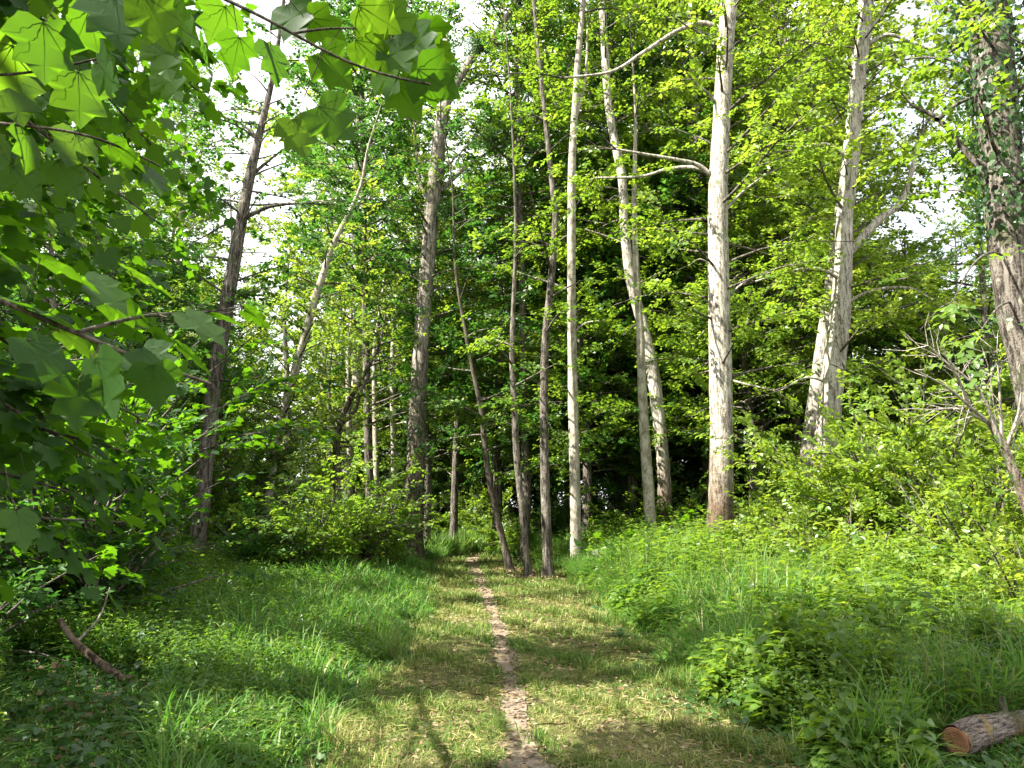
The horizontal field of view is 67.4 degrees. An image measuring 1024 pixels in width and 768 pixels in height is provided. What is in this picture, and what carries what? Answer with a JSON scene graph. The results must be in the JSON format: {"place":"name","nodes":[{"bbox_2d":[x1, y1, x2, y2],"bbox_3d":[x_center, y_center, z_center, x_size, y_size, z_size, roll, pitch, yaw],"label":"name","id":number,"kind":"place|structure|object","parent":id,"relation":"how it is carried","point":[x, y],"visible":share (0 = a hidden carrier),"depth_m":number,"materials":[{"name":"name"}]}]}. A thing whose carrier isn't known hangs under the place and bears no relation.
{"place":"outdoors","nodes":[
{"label":"outdoors","id":0,"kind":"place"},
{"bbox_2d":[0,510,1023,767],"bbox_3d":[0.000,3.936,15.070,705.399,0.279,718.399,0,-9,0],"label":"ground","id":1,"kind":"structure","parent":0,"point":[1020,754],"depth_m":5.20,"materials":[{"name":"green plant"}]},
{"bbox_2d":[0,496,140,665],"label":"bush","id":2,"kind":"object","parent":1,"relation":"on","point":[38,595],"visible":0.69,"depth_m":7.11,"materials":[{"name":"green plant"}]},
{"bbox_2d":[57,587,131,682],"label":"fallen branch","id":3,"kind":"object","parent":1,"relation":"on","point":[92,657],"visible":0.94,"depth_m":6.57,"materials":[{"name":"wood"}]},
{"bbox_2d":[0,415,210,610],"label":"bush","id":4,"kind":"object","parent":1,"relation":"on","point":[148,483],"visible":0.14,"depth_m":9.26,"materials":[{"name":"green plant"}]},
{"bbox_2d":[33,51,214,354],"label":"woodland tree","id":5,"kind":"object","parent":1,"relation":"on","point":[162,213],"visible":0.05,"depth_m":45.41,"materials":[{"name":"green plant"}]},
{"bbox_2d":[0,248,265,622],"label":"maple sapling","id":6,"kind":"object","parent":1,"relation":"on","point":[40,294],"visible":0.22,"depth_m":8.58,"materials":[{"name":"green plant"}]},
{"bbox_2d":[22,419,248,582],"bbox_3d":[-6.228,1.833,11.578,3.944,3.163,4.208,0,-9,0],"label":"bush","id":7,"kind":"object","parent":1,"relation":"on","point":[180,551],"visible":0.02,"depth_m":12.00,"materials":[{"name":"green plant"}]},
{"bbox_2d":[0,99,272,452],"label":"leafy tree","id":8,"kind":"object","parent":1,"relation":"on","point":[30,300],"visible":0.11,"depth_m":15.91,"materials":[{"name":"green plant"}]},
{"bbox_2d":[0,332,278,639],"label":"maple sapling","id":9,"kind":"object","parent":1,"relation":"on","point":[171,484],"visible":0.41,"depth_m":8.24,"materials":[{"name":"green plant"}]},
{"bbox_2d":[1,66,311,460],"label":"leafy tree","id":10,"kind":"object","parent":1,"relation":"on","point":[200,395],"visible":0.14,"depth_m":18.33,"materials":[{"name":"green plant"}]},
{"bbox_2d":[0,350,316,526],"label":"maple sapling","id":11,"kind":"object","parent":1,"relation":"on","point":[248,397],"visible":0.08,"depth_m":11.79,"materials":[{"name":"green plant"}]},
{"bbox_2d":[71,28,279,441],"bbox_3d":[-15.790,-4.814,35.367,11.360,24.056,10.131,3,-10,-20],"label":"woodland tree","id":12,"kind":"object","parent":1,"relation":"on","point":[220,238],"visible":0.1,"depth_m":35.52,"materials":[{"name":"green plant"}]},
{"bbox_2d":[132,145,242,362],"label":"woodland tree","id":13,"kind":"object","parent":1,"relation":"on","point":[167,215],"depth_m":52.41,"materials":[{"name":"green plant"}]},
{"bbox_2d":[38,320,337,544],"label":"maple sapling","id":14,"kind":"object","parent":1,"relation":"on","point":[225,426],"visible":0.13,"depth_m":12.20,"materials":[{"name":"green plant"}]},
{"bbox_2d":[124,137,319,493],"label":"leafy tree","id":15,"kind":"object","parent":1,"relation":"on","point":[203,296],"visible":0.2,"depth_m":20.70,"materials":[{"name":"green plant"}]},
{"bbox_2d":[75,0,377,557],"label":"leaning tree","id":16,"kind":"object","parent":1,"relation":"on","point":[204,468],"visible":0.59,"depth_m":17.04,"materials":[{"name":"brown plant"}]},
{"bbox_2d":[0,0,460,622],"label":"maple tree","id":17,"kind":"object","parent":1,"relation":"on","point":[54,82],"visible":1,"depth_m":2.44,"materials":[{"name":"green plant"}]},
{"bbox_2d":[161,398,325,547],"bbox_3d":[-7.426,2.443,19.355,5.014,4.423,5.625,0,-9,0],"label":"bush","id":18,"kind":"object","parent":1,"relation":"on","point":[232,496],"visible":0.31,"depth_m":19.15,"materials":[{"name":"green plant"}]},
{"bbox_2d":[176,481,349,568],"bbox_3d":[-5.124,2.961,15.044,3.767,2.134,3.001,0,-9,0],"label":"bush","id":19,"kind":"object","parent":1,"relation":"on","point":[257,548],"visible":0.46,"depth_m":14.63,"materials":[{"name":"green plant"}]},
{"bbox_2d":[251,397,331,522],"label":"woodland tree","id":20,"kind":"object","parent":1,"relation":"on","point":[298,468],"visible":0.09,"depth_m":25.19,"materials":[{"name":"green plant"}]},
{"bbox_2d":[216,230,389,543],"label":"leafy tree","id":21,"kind":"object","parent":1,"relation":"on","point":[285,343],"visible":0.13,"depth_m":24.05,"materials":[{"name":"green plant"}]},
{"bbox_2d":[197,105,411,535],"bbox_3d":[-5.665,-1.574,20.566,5.109,12.801,5.601,-3,-9,18],"label":"slender tree","id":22,"kind":"object","parent":1,"relation":"on","point":[288,399],"visible":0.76,"depth_m":20.36,"materials":[{"name":"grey plant"}]},
{"bbox_2d":[185,436,442,567],"bbox_3d":[-3.915,2.586,15.142,4.250,3.170,3.789,-8,-12,41],"label":"bush","id":23,"kind":"object","parent":1,"relation":"on","point":[338,540],"visible":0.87,"depth_m":14.72,"materials":[{"name":"green plant"}]},
{"bbox_2d":[236,86,400,488],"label":"woodland tree","id":24,"kind":"object","parent":1,"relation":"on","point":[304,301],"visible":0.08,"depth_m":42.50,"materials":[{"name":"green plant"}]},
{"bbox_2d":[195,0,479,494],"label":"woodland tree","id":25,"kind":"object","parent":1,"relation":"on","point":[311,355],"visible":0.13,"depth_m":34.44,"materials":[{"name":"green plant"}]},
{"bbox_2d":[299,261,408,500],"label":"slender tree","id":26,"kind":"object","parent":1,"relation":"on","point":[349,454],"visible":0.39,"depth_m":30.32,"materials":[{"name":"green plant"}]},
{"bbox_2d":[261,265,454,503],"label":"crooked tree","id":27,"kind":"object","parent":1,"relation":"on","point":[337,431],"visible":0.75,"depth_m":21.02,"materials":[{"name":"green plant"}]},
{"bbox_2d":[280,448,448,566],"bbox_3d":[-3.232,2.959,17.355,3.549,2.867,4.289,0,-9,0],"label":"bush","id":28,"kind":"object","parent":1,"relation":"on","point":[385,545],"visible":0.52,"depth_m":16.91,"materials":[{"name":"green plant"}]},
{"bbox_2d":[343,214,414,511],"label":"slender tree","id":29,"kind":"object","parent":1,"relation":"on","point":[375,442],"visible":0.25,"depth_m":27.05,"materials":[{"name":"green plant"}]},
{"bbox_2d":[341,344,447,510],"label":"woodland tree","id":30,"kind":"object","parent":1,"relation":"on","point":[382,456],"visible":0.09,"depth_m":38.78,"materials":[{"name":"green plant"}]},
{"bbox_2d":[351,196,442,519],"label":"slender tree","id":31,"kind":"object","parent":1,"relation":"on","point":[393,445],"visible":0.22,"depth_m":32.25,"materials":[{"name":"green plant"}]},
{"bbox_2d":[295,102,503,485],"bbox_3d":[-5.321,-4.266,40.419,12.542,24.539,11.185,-1,-9,7],"label":"woodland tree","id":32,"kind":"object","parent":1,"relation":"on","point":[417,187],"visible":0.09,"depth_m":38.87,"materials":[{"name":"green plant"}]},
{"bbox_2d":[270,0,533,513],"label":"leafy tree","id":33,"kind":"object","parent":1,"relation":"on","point":[363,140],"visible":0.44,"depth_m":24.11,"materials":[{"name":"green plant"}]},
{"bbox_2d":[1,553,804,767],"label":"leaf litter","id":34,"kind":"object","parent":1,"relation":"on","point":[53,665],"visible":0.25,"depth_m":6.25,"materials":[{"name":"plant"}]},
{"bbox_2d":[356,476,471,532],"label":"bush","id":35,"kind":"object","parent":1,"relation":"on","point":[445,516],"visible":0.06,"depth_m":28.89,"materials":[{"name":"green plant"}]},
{"bbox_2d":[354,278,521,545],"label":"leafy tree","id":36,"kind":"object","parent":1,"relation":"on","point":[428,459],"visible":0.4,"depth_m":24.22,"materials":[{"name":"green plant"}]},
{"bbox_2d":[381,243,519,538],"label":"slender tree","id":37,"kind":"object","parent":1,"relation":"on","point":[454,499],"visible":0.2,"depth_m":25.71,"materials":[{"name":"green plant"}]},
{"bbox_2d":[398,364,502,527],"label":"woodland tree","id":38,"kind":"object","parent":1,"relation":"on","point":[460,491],"visible":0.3,"depth_m":36.40,"materials":[{"name":"green plant"}]},
{"bbox_2d":[322,0,585,559],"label":"ivy clad tree","id":39,"kind":"object","parent":1,"relation":"on","point":[416,433],"visible":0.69,"depth_m":22.55,"materials":[{"name":"green plant"}]},
{"bbox_2d":[435,194,464,227],"bbox_3d":[-1.851,-5.140,22.886,0.920,0.987,1.010,0,-9,0],"label":"mistletoe","id":40,"kind":"object","parent":39,"relation":"attached to","point":[449,210],"visible":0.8,"depth_m":22.79,"materials":[{"name":"green plant"}]},
{"bbox_2d":[462,25,489,60],"bbox_3d":[-1.107,-10.507,23.730,0.968,1.077,1.062,0,-9,0],"label":"mistletoe","id":41,"kind":"object","parent":39,"relation":"attached to","point":[477,45],"visible":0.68,"depth_m":23.64,"materials":[{"name":"green plant"}]},
{"bbox_2d":[471,121,509,160],"bbox_3d":[-0.650,-7.395,23.235,1.191,1.330,1.320,0,-9,0],"label":"mistletoe","id":42,"kind":"object","parent":39,"relation":"attached to","point":[491,140],"visible":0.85,"depth_m":23.14,"materials":[{"name":"green plant"}]},
{"bbox_2d":[434,475,517,528],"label":"understorey bush","id":43,"kind":"object","parent":1,"relation":"on","point":[486,499],"visible":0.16,"depth_m":31.43,"materials":[{"name":"green plant"}]},
{"bbox_2d":[370,58,583,571],"bbox_3d":[-1.101,-1.900,20.511,5.907,13.882,4.865,4,-10,-23],"label":"leaning tree","id":44,"kind":"object","parent":1,"relation":"on","point":[508,563],"visible":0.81,"depth_m":20.07,"materials":[{"name":"green plant"}]},
{"bbox_2d":[431,486,535,540],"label":"bush","id":45,"kind":"object","parent":1,"relation":"on","point":[466,515],"visible":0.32,"depth_m":28.42,"materials":[{"name":"green plant"}]},
{"bbox_2d":[380,0,617,576],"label":"slender tree","id":46,"kind":"object","parent":1,"relation":"on","point":[514,410],"visible":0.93,"depth_m":17.72,"materials":[{"name":"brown plant"}]},
{"bbox_2d":[404,118,607,553],"bbox_3d":[-0.244,-1.673,25.899,7.224,14.929,7.528,0,-9,0],"label":"leafy tree","id":47,"kind":"object","parent":1,"relation":"on","point":[497,466],"visible":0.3,"depth_m":25.32,"materials":[{"name":"green plant"}]},
{"bbox_2d":[465,555,553,767],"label":"footpath","id":48,"kind":"structure","parent":1,"relation":"on","point":[513,763],"depth_m":6.01,"materials":[{"name":"beige soil"}]},
{"bbox_2d":[0,501,1023,767],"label":"weeds","id":49,"kind":"object","parent":1,"relation":"on","point":[786,641],"visible":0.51,"depth_m":6.70,"materials":[{"name":"green plant"}]},
{"bbox_2d":[0,556,1023,767],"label":"ground cover","id":50,"kind":"object","parent":1,"relation":"on","point":[76,746],"visible":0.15,"depth_m":5.77,"materials":[{"name":"green plant"}]},
{"bbox_2d":[467,506,559,556],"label":"bush","id":51,"kind":"object","parent":1,"relation":"on","point":[511,533],"visible":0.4,"depth_m":23.61,"materials":[{"name":"green plant"}]},
{"bbox_2d":[375,0,665,560],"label":"leafy tree","id":52,"kind":"object","parent":1,"relation":"on","point":[529,126],"visible":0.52,"depth_m":23.56,"materials":[{"name":"green plant"}]},
{"bbox_2d":[438,72,606,526],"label":"woodland tree","id":53,"kind":"object","parent":1,"relation":"on","point":[536,501],"depth_m":39.90,"materials":[{"name":"green plant"}]},
{"bbox_2d":[427,2,632,508],"bbox_3d":[1.661,-6.844,34.877,12.121,27.874,13.155,1,-9,-6],"label":"woodland tree","id":54,"kind":"object","parent":1,"relation":"on","point":[533,488],"visible":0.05,"depth_m":34.22,"materials":[{"name":"green plant"}]},
{"bbox_2d":[411,0,700,515],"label":"woodland tree","id":55,"kind":"object","parent":1,"relation":"on","point":[598,473],"visible":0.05,"depth_m":27.96,"materials":[{"name":"green plant"}]},
{"bbox_2d":[517,480,610,547],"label":"bush","id":56,"kind":"object","parent":1,"relation":"on","point":[560,523],"visible":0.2,"depth_m":23.98,"materials":[{"name":"green plant"}]},
{"bbox_2d":[443,0,708,578],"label":"forest tree","id":57,"kind":"object","parent":1,"relation":"on","point":[547,563],"visible":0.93,"depth_m":17.41,"materials":[{"name":"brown plant"}]},
{"bbox_2d":[481,276,679,535],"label":"leafy tree","id":58,"kind":"object","parent":1,"relation":"on","point":[586,417],"visible":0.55,"depth_m":22.08,"materials":[{"name":"green plant"}]},
{"bbox_2d":[476,0,686,559],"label":"slender tree","id":59,"kind":"object","parent":1,"relation":"on","point":[574,462],"visible":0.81,"depth_m":19.34,"materials":[{"name":"grey plant"}]},
{"bbox_2d":[439,0,784,516],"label":"woodland tree","id":60,"kind":"object","parent":1,"relation":"on","point":[679,180],"visible":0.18,"depth_m":24.76,"materials":[{"name":"green plant"}]},
{"bbox_2d":[530,0,693,513],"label":"shaded tree","id":61,"kind":"object","parent":1,"relation":"on","point":[595,82],"visible":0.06,"depth_m":26.91,"materials":[{"name":"green plant"}]},
{"bbox_2d":[555,461,671,538],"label":"bush","id":62,"kind":"object","parent":1,"relation":"on","point":[622,506],"visible":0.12,"depth_m":23.12,"materials":[{"name":"green plant"}]},
{"bbox_2d":[481,227,757,518],"bbox_3d":[3.540,0.205,23.807,6.938,10.297,6.699,7,-11,-38],"label":"leafy tree","id":63,"kind":"object","parent":1,"relation":"on","point":[615,286],"visible":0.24,"depth_m":23.22,"materials":[{"name":"green plant"}]},
{"bbox_2d":[522,0,739,528],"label":"curved tree","id":64,"kind":"object","parent":1,"relation":"on","point":[659,427],"visible":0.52,"depth_m":21.51,"materials":[{"name":"grey plant"}]},
{"bbox_2d":[566,505,702,571],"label":"bush","id":65,"kind":"object","parent":1,"relation":"on","point":[597,534],"visible":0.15,"depth_m":15.09,"materials":[{"name":"green plant"}]},
{"bbox_2d":[556,454,739,536],"bbox_3d":[3.903,3.498,20.981,5.669,3.484,3.686,3,-9,-17],"label":"understorey bush","id":66,"kind":"object","parent":1,"relation":"on","point":[689,503],"visible":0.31,"depth_m":21.06,"materials":[{"name":"green plant"}]},
{"bbox_2d":[565,0,753,536],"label":"slender tree","id":67,"kind":"object","parent":1,"relation":"on","point":[647,481],"visible":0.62,"depth_m":19.79,"materials":[{"name":"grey plant"}]},
{"bbox_2d":[627,473,743,536],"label":"bush","id":68,"kind":"object","parent":1,"relation":"on","point":[669,507],"visible":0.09,"depth_m":19.82,"materials":[{"name":"green plant"}]},
{"bbox_2d":[525,0,860,500],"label":"woodland tree","id":69,"kind":"object","parent":1,"relation":"on","point":[781,421],"visible":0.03,"depth_m":26.83,"materials":[{"name":"green plant"}]},
{"bbox_2d":[485,0,918,547],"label":"pale tree","id":70,"kind":"object","parent":1,"relation":"on","point":[720,394],"visible":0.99,"depth_m":15.79,"materials":[{"name":"grey plant"}]},
{"bbox_2d":[638,7,774,511],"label":"shaded tree","id":71,"kind":"object","parent":1,"relation":"on","point":[695,483],"visible":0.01,"depth_m":26.88,"materials":[{"name":"green plant"}]},
{"bbox_2d":[548,0,880,519],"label":"woodland tree","id":72,"kind":"object","parent":1,"relation":"on","point":[664,138],"visible":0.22,"depth_m":24.31,"materials":[{"name":"green plant"}]},
{"bbox_2d":[679,462,801,538],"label":"bush","id":73,"kind":"object","parent":1,"relation":"on","point":[756,494],"visible":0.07,"depth_m":18.81,"materials":[{"name":"green plant"}]},
{"bbox_2d":[595,173,891,511],"bbox_3d":[6.315,-0.608,21.382,8.135,11.113,7.051,2,-9,-13],"label":"leafy tree","id":74,"kind":"object","parent":1,"relation":"on","point":[702,407],"visible":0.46,"depth_m":20.81,"materials":[{"name":"green plant"}]},
{"bbox_2d":[560,0,944,515],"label":"woodland tree","id":75,"kind":"object","parent":1,"relation":"on","point":[707,66],"visible":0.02,"depth_m":27.97,"materials":[{"name":"green plant"}]},
{"bbox_2d":[672,499,837,556],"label":"bush","id":76,"kind":"object","parent":1,"relation":"on","point":[736,531],"visible":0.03,"depth_m":13.69,"materials":[{"name":"green plant"}]},
{"bbox_2d":[692,78,833,501],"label":"slender tree","id":77,"kind":"object","parent":1,"relation":"on","point":[800,204],"visible":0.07,"depth_m":24.48,"materials":[{"name":"green plant"}]},
{"bbox_2d":[698,476,837,554],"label":"bush","id":78,"kind":"object","parent":1,"relation":"on","point":[752,532],"visible":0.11,"depth_m":13.08,"materials":[{"name":"green plant"}]},
{"bbox_2d":[733,421,836,517],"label":"understorey bush","id":79,"kind":"object","parent":1,"relation":"on","point":[753,471],"visible":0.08,"depth_m":20.88,"materials":[{"name":"green plant"}]},
{"bbox_2d":[633,0,954,464],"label":"leafy tree","id":80,"kind":"object","parent":1,"relation":"on","point":[782,13],"visible":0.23,"depth_m":22.52,"materials":[{"name":"green plant"}]},
{"bbox_2d":[643,0,966,502],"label":"woodland tree","id":81,"kind":"object","parent":1,"relation":"on","point":[739,426],"visible":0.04,"depth_m":24.54,"materials":[{"name":"green plant"}]},
{"bbox_2d":[724,460,927,566],"bbox_3d":[4.946,2.530,11.855,3.427,2.722,3.168,-6,-11,35],"label":"bush","id":82,"kind":"object","parent":1,"relation":"on","point":[785,525],"visible":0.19,"depth_m":11.58,"materials":[{"name":"green plant"}]},
{"bbox_2d":[746,439,944,546],"bbox_3d":[6.098,2.426,13.136,4.026,3.139,4.896,-4,-10,25],"label":"bush","id":83,"kind":"object","parent":1,"relation":"on","point":[832,504],"visible":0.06,"depth_m":12.61,"materials":[{"name":"green plant"}]},
{"bbox_2d":[674,0,1022,532],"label":"pale tree","id":84,"kind":"object","parent":1,"relation":"on","point":[839,330],"visible":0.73,"depth_m":17.62,"materials":[{"name":"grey plant"}]},
{"bbox_2d":[743,0,953,504],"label":"pale tree","id":85,"kind":"object","parent":1,"relation":"on","point":[812,404],"visible":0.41,"depth_m":18.90,"materials":[{"name":"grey plant"}]},
{"bbox_2d":[775,509,933,592],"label":"bush","id":86,"kind":"object","parent":1,"relation":"on","point":[864,535],"visible":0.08,"depth_m":10.45,"materials":[{"name":"green plant"}]},
{"bbox_2d":[687,330,1023,554],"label":"bush","id":87,"kind":"object","parent":1,"relation":"on","point":[919,443],"visible":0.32,"depth_m":11.99,"materials":[{"name":"green plant"}]},
{"bbox_2d":[749,0,1016,435],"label":"woodland tree","id":88,"kind":"object","parent":1,"relation":"on","point":[912,247],"visible":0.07,"depth_m":28.76,"materials":[{"name":"green plant"}]},
{"bbox_2d":[779,189,1018,457],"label":"leafy tree","id":89,"kind":"object","parent":1,"relation":"on","point":[894,338],"visible":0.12,"depth_m":22.38,"materials":[{"name":"green plant"}]},
{"bbox_2d":[793,0,1023,537],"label":"ivy clad tree","id":90,"kind":"object","parent":1,"relation":"on","point":[987,36],"visible":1,"depth_m":9.93,"materials":[{"name":"green plant"}]},
{"bbox_2d":[795,381,1023,563],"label":"bush","id":91,"kind":"object","parent":1,"relation":"on","point":[843,462],"visible":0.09,"depth_m":11.28,"materials":[{"name":"green plant"}]},
{"bbox_2d":[804,379,1023,488],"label":"bush","id":92,"kind":"object","parent":1,"relation":"on","point":[928,411],"depth_m":15.29,"materials":[{"name":"green plant"}]},
{"bbox_2d":[844,7,1023,482],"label":"leafy tree","id":93,"kind":"object","parent":1,"relation":"on","point":[982,278],"visible":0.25,"depth_m":19.59,"materials":[{"name":"green plant"}]},
{"bbox_2d":[844,485,1023,599],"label":"bush","id":94,"kind":"object","parent":1,"relation":"on","point":[854,537],"visible":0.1,"depth_m":8.95,"materials":[{"name":"green plant"}]},
{"bbox_2d":[848,404,1023,584],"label":"bush","id":95,"kind":"object","parent":1,"relation":"on","point":[947,503],"visible":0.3,"depth_m":9.79,"materials":[{"name":"green plant"}]},
{"bbox_2d":[849,493,1023,624],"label":"bush","id":96,"kind":"object","parent":1,"relation":"on","point":[1014,577],"visible":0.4,"depth_m":7.86,"materials":[{"name":"green plant"}]},
{"bbox_2d":[883,313,1023,515],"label":"bare shrub","id":97,"kind":"object","parent":1,"relation":"on","point":[1010,466],"visible":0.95,"depth_m":8.14,"materials":[{"name":"grey plant"}]},
{"bbox_2d":[893,395,1023,542],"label":"bush","id":98,"kind":"object","parent":1,"relation":"on","point":[993,458],"visible":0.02,"depth_m":10.98,"materials":[{"name":"green plant"}]},
{"bbox_2d":[903,200,1016,415],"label":"woodland tree","id":99,"kind":"object","parent":1,"relation":"on","point":[955,227],"visible":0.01,"depth_m":34.52,"materials":[{"name":"green plant"}]},
{"bbox_2d":[941,696,1023,756],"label":"cut log","id":100,"kind":"object","parent":1,"relation":"on","point":[992,733],"visible":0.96,"depth_m":4.75,"materials":[{"name":"brown wood"}]},
{"bbox_2d":[6,0,1023,507],"label":"sky","id":101,"kind":"structure","parent":0,"point":[265,7],"materials":[{"name":"white"}]},
{"bbox_2d":[272,546,820,767],"bbox_3d":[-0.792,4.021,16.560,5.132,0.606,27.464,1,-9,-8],"label":"mown grass","id":102,"kind":"structure","parent":0,"point":[421,650],"depth_m":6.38,"materials":[{"name":"green plant"}]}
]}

